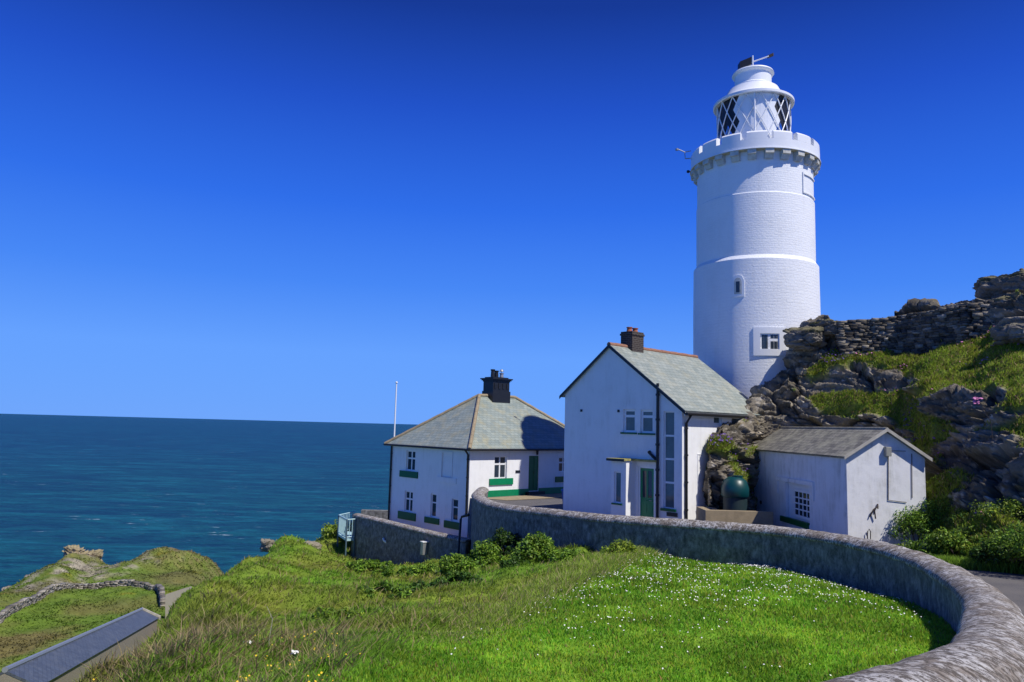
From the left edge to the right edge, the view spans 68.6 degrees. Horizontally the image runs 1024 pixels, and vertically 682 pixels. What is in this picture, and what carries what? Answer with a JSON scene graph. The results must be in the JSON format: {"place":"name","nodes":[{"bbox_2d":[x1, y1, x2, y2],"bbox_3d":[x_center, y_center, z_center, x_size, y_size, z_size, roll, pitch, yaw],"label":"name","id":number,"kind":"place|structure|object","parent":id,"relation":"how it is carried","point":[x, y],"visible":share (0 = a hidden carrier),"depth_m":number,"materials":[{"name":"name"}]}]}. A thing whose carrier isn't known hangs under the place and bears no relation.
{"place":"outdoors","nodes":[
{"label":"outdoors","id":0,"kind":"place"},
{"bbox_2d":[0,414,416,590],"bbox_3d":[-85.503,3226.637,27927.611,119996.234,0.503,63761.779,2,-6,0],"label":"sea","id":1,"kind":"structure","parent":0,"point":[225,495],"depth_m":658.12,"materials":[{"name":"liquid"}]},
{"bbox_2d":[0,534,952,681],"bbox_3d":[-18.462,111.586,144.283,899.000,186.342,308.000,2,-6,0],"label":"hillside","id":2,"kind":"structure","parent":0,"point":[92,611],"depth_m":20.43,"materials":[{"name":"green plant"}]},
{"bbox_2d":[62,545,85,555],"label":"rock","id":3,"kind":"object","parent":2,"relation":"on","point":[72,549],"visible":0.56,"depth_m":135.67,"materials":[{"name":"beige stone"}]},
{"bbox_2d":[0,607,160,681],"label":"stone outbuilding","id":4,"kind":"structure","parent":2,"relation":"on","point":[66,660],"depth_m":49.57,"materials":[{"name":"grey stone"}]},
{"bbox_2d":[0,579,165,623],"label":"field wall","id":5,"kind":"structure","parent":2,"relation":"on","point":[11,609],"depth_m":102.81,"materials":[{"name":"grey stone"}]},
{"bbox_2d":[86,549,102,561],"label":"rock","id":6,"kind":"object","parent":2,"relation":"on","point":[98,553],"visible":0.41,"depth_m":135.51,"materials":[{"name":"beige stone"}]},
{"bbox_2d":[0,546,222,671],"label":"headland scrub","id":7,"kind":"object","parent":2,"relation":"on","point":[51,617],"visible":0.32,"depth_m":102.18,"materials":[{"name":"green plant"}]},
{"bbox_2d":[165,586,191,616],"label":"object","id":8,"kind":"object","parent":2,"relation":"on","point":[170,598],"depth_m":87.72,"materials":[{"name":"concrete"}]},
{"bbox_2d":[93,631,360,681],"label":"yellow trefoil","id":9,"kind":"object","parent":2,"relation":"on","point":[321,672],"visible":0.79,"depth_m":6.93,"materials":[{"name":"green plant"}]},
{"bbox_2d":[259,538,274,551],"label":"rock","id":10,"kind":"object","parent":2,"relation":"on","point":[266,544],"visible":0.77,"depth_m":43.66,"materials":[{"name":"beige stone"}]},
{"bbox_2d":[291,650,298,660],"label":"wildflower","id":11,"kind":"object","parent":2,"relation":"on","point":[295,652],"visible":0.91,"depth_m":8.16,"materials":[{"name":"white plant"}]},
{"bbox_2d":[296,540,321,550],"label":"rock","id":12,"kind":"object","parent":2,"relation":"on","point":[317,545],"visible":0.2,"depth_m":40.61,"materials":[{"name":"beige stone"}]},
{"bbox_2d":[72,534,597,681],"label":"rank grass","id":13,"kind":"structure","parent":2,"relation":"on","point":[196,641],"depth_m":10.48,"materials":[{"name":"green plant"}]},
{"bbox_2d":[320,519,351,538],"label":"bush","id":14,"kind":"object","parent":2,"relation":"on","point":[330,531],"visible":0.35,"depth_m":46.07,"materials":[{"name":"green plant"}]},
{"bbox_2d":[311,606,371,621],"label":"bush","id":15,"kind":"object","parent":2,"relation":"on","point":[344,611],"visible":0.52,"depth_m":12.57,"materials":[{"name":"green plant"}]},
{"bbox_2d":[337,511,355,558],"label":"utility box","id":16,"kind":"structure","parent":2,"relation":"on","point":[343,528],"depth_m":43.23,"materials":[{"name":"paint"}]},
{"bbox_2d":[343,558,394,572],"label":"bush","id":17,"kind":"object","parent":2,"relation":"on","point":[359,565],"visible":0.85,"depth_m":31.35,"materials":[{"name":"green plant"}]},
{"bbox_2d":[361,509,387,518],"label":"terrace wall","id":18,"kind":"structure","parent":2,"relation":"on","point":[383,514],"depth_m":49.02,"materials":[{"name":"grey stone"}]},
{"bbox_2d":[357,580,415,598],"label":"bush","id":19,"kind":"object","parent":2,"relation":"on","point":[405,591],"visible":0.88,"depth_m":17.86,"materials":[{"name":"green plant"}]},
{"bbox_2d":[371,565,412,578],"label":"bush","id":20,"kind":"object","parent":2,"relation":"on","point":[387,571],"visible":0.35,"depth_m":27.85,"materials":[{"name":"green plant"}]},
{"bbox_2d":[393,381,397,436],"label":"flagpole","id":21,"kind":"object","parent":2,"relation":"on","point":[396,382],"visible":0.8,"depth_m":52.22,"materials":[{"name":"white metal"}]},
{"bbox_2d":[350,513,470,564],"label":"retaining wall","id":22,"kind":"structure","parent":2,"relation":"on","point":[402,545],"depth_m":39.21,"materials":[{"name":"grey stone"}]},
{"bbox_2d":[420,541,428,554],"bbox_3d":[-4.327,10.189,36.974,0.340,0.640,0.300,6,-8,-35],"label":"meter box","id":23,"kind":"object","parent":22,"relation":"attached to","point":[424,548],"visible":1,"depth_m":36.88,"materials":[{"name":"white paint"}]},
{"bbox_2d":[396,579,438,590],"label":"bush","id":24,"kind":"object","parent":2,"relation":"on","point":[419,584],"visible":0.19,"depth_m":20.32,"materials":[{"name":"green plant"}]},
{"bbox_2d":[399,562,443,577],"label":"bush","id":25,"kind":"object","parent":2,"relation":"on","point":[419,569],"visible":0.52,"depth_m":26.61,"materials":[{"name":"green plant"}]},
{"bbox_2d":[431,570,482,587],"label":"bush","id":26,"kind":"object","parent":2,"relation":"on","point":[463,576],"visible":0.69,"depth_m":20.99,"materials":[{"name":"green plant"}]},
{"bbox_2d":[438,553,486,573],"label":"bush","id":27,"kind":"object","parent":2,"relation":"on","point":[453,563],"visible":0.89,"depth_m":24.61,"materials":[{"name":"green plant"}]},
{"bbox_2d":[457,539,504,570],"bbox_3d":[-1.090,7.578,25.843,1.871,1.519,1.806,2,-6,0],"label":"bush","id":28,"kind":"object","parent":2,"relation":"on","point":[482,552],"visible":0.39,"depth_m":25.73,"materials":[{"name":"green plant"}]},
{"bbox_2d":[484,526,520,561],"bbox_3d":[-0.244,7.504,27.151,1.586,1.582,1.524,7,-8,-38],"label":"bush","id":29,"kind":"object","parent":2,"relation":"on","point":[503,539],"visible":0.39,"depth_m":27.03,"materials":[{"name":"green plant"}]},
{"bbox_2d":[498,555,531,568],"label":"bush","id":30,"kind":"object","parent":2,"relation":"on","point":[509,562],"visible":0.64,"depth_m":22.72,"materials":[{"name":"green plant"}]},
{"bbox_2d":[510,531,561,563],"bbox_3d":[0.814,6.564,23.566,1.721,1.167,1.231,-1,-7,18],"label":"bush","id":31,"kind":"object","parent":2,"relation":"on","point":[531,544],"visible":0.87,"depth_m":23.45,"materials":[{"name":"green plant"}]},
{"bbox_2d":[549,547,587,562],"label":"bush","id":32,"kind":"object","parent":2,"relation":"on","point":[554,555],"visible":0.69,"depth_m":22.54,"materials":[{"name":"green plant"}]},
{"bbox_2d":[600,539,638,555],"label":"bush","id":33,"kind":"object","parent":2,"relation":"on","point":[618,546],"visible":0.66,"depth_m":19.74,"materials":[{"name":"green plant"}]},
{"bbox_2d":[451,553,921,675],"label":"daisies","id":34,"kind":"object","parent":2,"relation":"on","point":[714,591],"visible":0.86,"depth_m":14.13,"materials":[{"name":"white plant"}]},
{"bbox_2d":[471,487,1023,681],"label":"boundary wall","id":35,"kind":"structure","parent":2,"relation":"on","point":[984,619],"depth_m":16.73,"materials":[{"name":"grey stone"}]},
{"bbox_2d":[457,514,469,553],"bbox_3d":[-2.240,8.967,34.603,0.528,2.034,0.507,2,-6,0],"label":"waste pipe","id":36,"kind":"object","parent":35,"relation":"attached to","point":[459,534],"visible":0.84,"depth_m":34.62,"materials":[{"name":"black paint"}]},
{"bbox_2d":[0,0,1023,424],"label":"sky","id":37,"kind":"structure","parent":0,"point":[267,210],"materials":[{"name":"blue"}]},
{"bbox_2d":[359,544,666,645],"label":"tussock grass","id":38,"kind":"structure","parent":0,"point":[568,576],"depth_m":13.14,"materials":[{"name":"green plant"}]},
{"bbox_2d":[488,493,561,499],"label":"pavement","id":39,"kind":"structure","parent":0,"point":[542,496],"depth_m":40.59,"materials":[{"name":"beige concrete"}]},
{"bbox_2d":[322,553,955,681],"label":"lawn grass","id":40,"kind":"structure","parent":0,"point":[798,610],"depth_m":9.51,"materials":[{"name":"green plant"}]},
{"bbox_2d":[488,493,1023,614],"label":"yard and road","id":41,"kind":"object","parent":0,"point":[1010,586],"visible":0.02,"depth_m":16.68,"materials":[{"name":"concrete"}]},
{"bbox_2d":[383,369,564,537],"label":"cottage","id":42,"kind":"structure","parent":41,"relation":"on","point":[496,438],"depth_m":42.53,"materials":[{"name":"white paint"}]},
{"bbox_2d":[397,491,415,520],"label":"window","id":43,"kind":"structure","parent":42,"relation":"in","point":[409,495],"depth_m":43.16,"materials":[{"name":"white paint"}]},
{"bbox_2d":[399,450,417,478],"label":"window","id":44,"kind":"structure","parent":42,"relation":"in","point":[411,454],"depth_m":43.41,"materials":[{"name":"white paint"}]},
{"bbox_2d":[424,494,439,524],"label":"window","id":45,"kind":"structure","parent":42,"relation":"in","point":[430,520],"depth_m":41.49,"materials":[{"name":"white paint"}]},
{"bbox_2d":[444,499,458,529],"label":"window","id":46,"kind":"structure","parent":42,"relation":"in","point":[447,524],"depth_m":40.13,"materials":[{"name":"white paint"}]},
{"bbox_2d":[489,456,512,484],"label":"window","id":47,"kind":"structure","parent":42,"relation":"in","point":[500,461],"depth_m":41.05,"materials":[{"name":"white paint"}]},
{"bbox_2d":[528,456,537,490],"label":"door","id":48,"kind":"structure","parent":42,"relation":"in","point":[533,460],"depth_m":42.75,"materials":[{"name":"green paint"}]},
{"bbox_2d":[555,457,563,481],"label":"window","id":49,"kind":"structure","parent":42,"relation":"in","point":[561,459],"depth_m":44.35,"materials":[{"name":"white paint"}]},
{"bbox_2d":[559,327,761,519],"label":"keepers house","id":50,"kind":"structure","parent":41,"relation":"on","point":[642,423],"depth_m":30.05,"materials":[{"name":"white paint"}]},
{"bbox_2d":[620,409,636,433],"bbox_3d":[4.671,3.203,29.834,0.194,0.977,0.776,8,-9,-43],"label":"window","id":51,"kind":"structure","parent":50,"relation":"in","point":[629,416],"depth_m":29.89,"materials":[{"name":"white paint"}]},
{"bbox_2d":[638,410,654,434],"bbox_3d":[5.270,3.161,29.209,0.194,0.973,0.785,8,-9,-43],"label":"window","id":52,"kind":"structure","parent":50,"relation":"in","point":[647,415],"depth_m":29.28,"materials":[{"name":"white paint"}]},
{"bbox_2d":[640,468,653,516],"bbox_3d":[5.225,5.870,28.966,0.103,1.901,0.639,8,-9,-43],"label":"door","id":53,"kind":"structure","parent":50,"relation":"in","point":[647,474],"depth_m":28.96,"materials":[{"name":"green paint"}]},
{"bbox_2d":[660,411,675,511],"bbox_3d":[5.933,4.524,28.326,0.194,3.721,0.662,8,-9,-43],"label":"window","id":54,"kind":"structure","parent":50,"relation":"in","point":[669,415],"depth_m":28.39,"materials":[{"name":"grey glass"}]},
{"bbox_2d":[697,454,703,505],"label":"drainpipe","id":55,"kind":"structure","parent":50,"relation":"in","point":[697,454],"depth_m":28.51,"materials":[{"name":"white plastic"}]},
{"bbox_2d":[714,417,719,424],"bbox_3d":[8.106,3.098,29.884,0.606,0.455,0.054,8,-9,-43],"label":"window","id":56,"kind":"structure","parent":50,"relation":"in","point":[716,420],"depth_m":29.91,"materials":[{"name":"glass"}]},
{"bbox_2d":[696,506,772,524],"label":"block wall","id":57,"kind":"structure","parent":41,"relation":"on","point":[741,516],"depth_m":26.20,"materials":[{"name":"beige concrete"}]},
{"bbox_2d":[721,475,748,510],"bbox_3d":[8.175,6.095,27.513,1.000,2.329,1.000,2,-6,0],"label":"water tank","id":58,"kind":"object","parent":41,"relation":"on","point":[735,492],"visible":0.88,"depth_m":27.20,"materials":[{"name":"teal plastic"}]},
{"bbox_2d":[754,427,932,548],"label":"outbuilding","id":59,"kind":"structure","parent":41,"relation":"on","point":[865,482],"depth_m":23.30,"materials":[{"name":"white paint"}]},
{"bbox_2d":[780,488,809,528],"bbox_3d":[9.914,5.795,26.234,0.194,1.234,2.309,2,-6,-3],"label":"window","id":60,"kind":"structure","parent":59,"relation":"in","point":[801,509],"depth_m":25.93,"materials":[{"name":"white paint"}]},
{"bbox_2d":[926,553,1023,574],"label":"verge grass","id":61,"kind":"structure","parent":41,"relation":"on","point":[965,562],"depth_m":18.10,"materials":[{"name":"green plant"}]},
{"bbox_2d":[702,291,1023,560],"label":"rocky hill","id":62,"kind":"structure","parent":0,"point":[995,464],"depth_m":28.07,"materials":[{"name":"grey stone"}]},
{"bbox_2d":[675,53,820,397],"bbox_3d":[12.277,-1.994,37.903,6.411,26.158,6.411,4,-7,-19],"label":"lighthouse","id":63,"kind":"object","parent":62,"relation":"on","point":[756,290],"visible":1,"depth_m":35.82,"materials":[{"name":"paint"}]},
{"bbox_2d":[782,326,827,351],"bbox_3d":[12.688,-0.069,32.462,1.668,1.106,1.853,-3,-8,32],"label":"boulder","id":64,"kind":"object","parent":62,"relation":"on","point":[804,339],"visible":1,"depth_m":31.91,"materials":[{"name":"grey stone"}]},
{"bbox_2d":[707,347,915,496],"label":"bluebells","id":65,"kind":"object","parent":62,"relation":"on","point":[747,418],"visible":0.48,"depth_m":28.95,"materials":[{"name":"purple plant"}]},
{"bbox_2d":[803,319,837,341],"bbox_3d":[13.854,-0.399,32.921,2.005,0.936,1.905,4,-7,-23],"label":"boulder","id":66,"kind":"object","parent":62,"relation":"on","point":[830,327],"visible":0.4,"depth_m":32.13,"materials":[{"name":"grey stone"}]},
{"bbox_2d":[705,290,1023,563],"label":"hill turf","id":67,"kind":"structure","parent":62,"relation":"on","point":[914,360],"depth_m":26.52,"materials":[{"name":"green plant"}]},
{"bbox_2d":[888,504,940,542],"bbox_3d":[12.057,5.479,22.486,1.500,1.142,1.466,-2,-7,29],"label":"bush","id":68,"kind":"object","parent":62,"relation":"on","point":[920,521],"visible":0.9,"depth_m":22.21,"materials":[{"name":"green plant"}]},
{"bbox_2d":[834,300,998,357],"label":"dry stone wall","id":69,"kind":"structure","parent":62,"relation":"on","point":[898,334],"depth_m":30.46,"materials":[{"name":"grey stone"}]},
{"bbox_2d":[907,496,952,529],"bbox_3d":[12.810,5.187,22.520,1.990,1.129,1.790,-4,-8,39],"label":"bush","id":70,"kind":"object","parent":62,"relation":"on","point":[935,506],"visible":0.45,"depth_m":22.23,"materials":[{"name":"green plant"}]},
{"bbox_2d":[904,532,958,556],"bbox_3d":[11.306,5.565,20.125,1.496,0.875,1.261,2,-6,0],"label":"bush","id":71,"kind":"object","parent":62,"relation":"on","point":[927,549],"visible":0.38,"depth_m":19.98,"materials":[{"name":"green plant"}]},
{"bbox_2d":[856,330,1018,513],"bbox_3d":[15.634,2.244,23.042,5.801,7.913,19.256,0,-7,12],"label":"thrift","id":72,"kind":"object","parent":62,"relation":"on","point":[931,388],"visible":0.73,"depth_m":25.85,"materials":[{"name":"pink plant"}]},
{"bbox_2d":[928,523,979,557],"bbox_3d":[11.729,5.243,19.535,1.540,1.009,1.287,2,-6,0],"label":"bush","id":73,"kind":"object","parent":62,"relation":"on","point":[947,538],"visible":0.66,"depth_m":19.56,"materials":[{"name":"green plant"}]},
{"bbox_2d":[946,508,969,526],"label":"bush","id":74,"kind":"object","parent":62,"relation":"on","point":[948,519],"visible":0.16,"depth_m":21.07,"materials":[{"name":"green plant"}]},
{"bbox_2d":[971,397,992,439],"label":"wildflower","id":75,"kind":"object","parent":62,"relation":"on","point":[975,401],"visible":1,"depth_m":20.25,"materials":[{"name":"plant"}]},
{"bbox_2d":[968,536,1018,565],"bbox_3d":[11.752,5.139,18.158,1.251,0.861,1.163,2,-6,0],"label":"bush","id":76,"kind":"object","parent":62,"relation":"on","point":[979,555],"visible":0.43,"depth_m":18.17,"materials":[{"name":"green plant"}]},
{"bbox_2d":[968,496,1023,522],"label":"bush","id":77,"kind":"object","parent":62,"relation":"on","point":[1012,508],"visible":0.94,"depth_m":19.45,"materials":[{"name":"green plant"}]},
{"bbox_2d":[972,268,1023,299],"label":"crag","id":78,"kind":"structure","parent":62,"relation":"on","point":[990,287],"depth_m":29.55,"materials":[{"name":"grey stone"}]},
{"bbox_2d":[990,296,1012,308],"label":"crag","id":79,"kind":"structure","parent":62,"relation":"on","point":[999,299],"depth_m":28.15,"materials":[{"name":"grey stone"}]},
{"bbox_2d":[981,518,1023,557],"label":"bush","id":80,"kind":"object","parent":62,"relation":"on","point":[1012,532],"visible":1,"depth_m":16.84,"materials":[{"name":"green plant"}]},
{"bbox_2d":[985,530,1023,566],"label":"bush","id":81,"kind":"object","parent":62,"relation":"on","point":[993,545],"visible":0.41,"depth_m":17.56,"materials":[{"name":"green plant"}]},
{"bbox_2d":[989,323,1023,344],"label":"boulder","id":82,"kind":"object","parent":62,"relation":"on","point":[1008,333],"visible":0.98,"depth_m":25.33,"materials":[{"name":"grey stone"}]}
]}

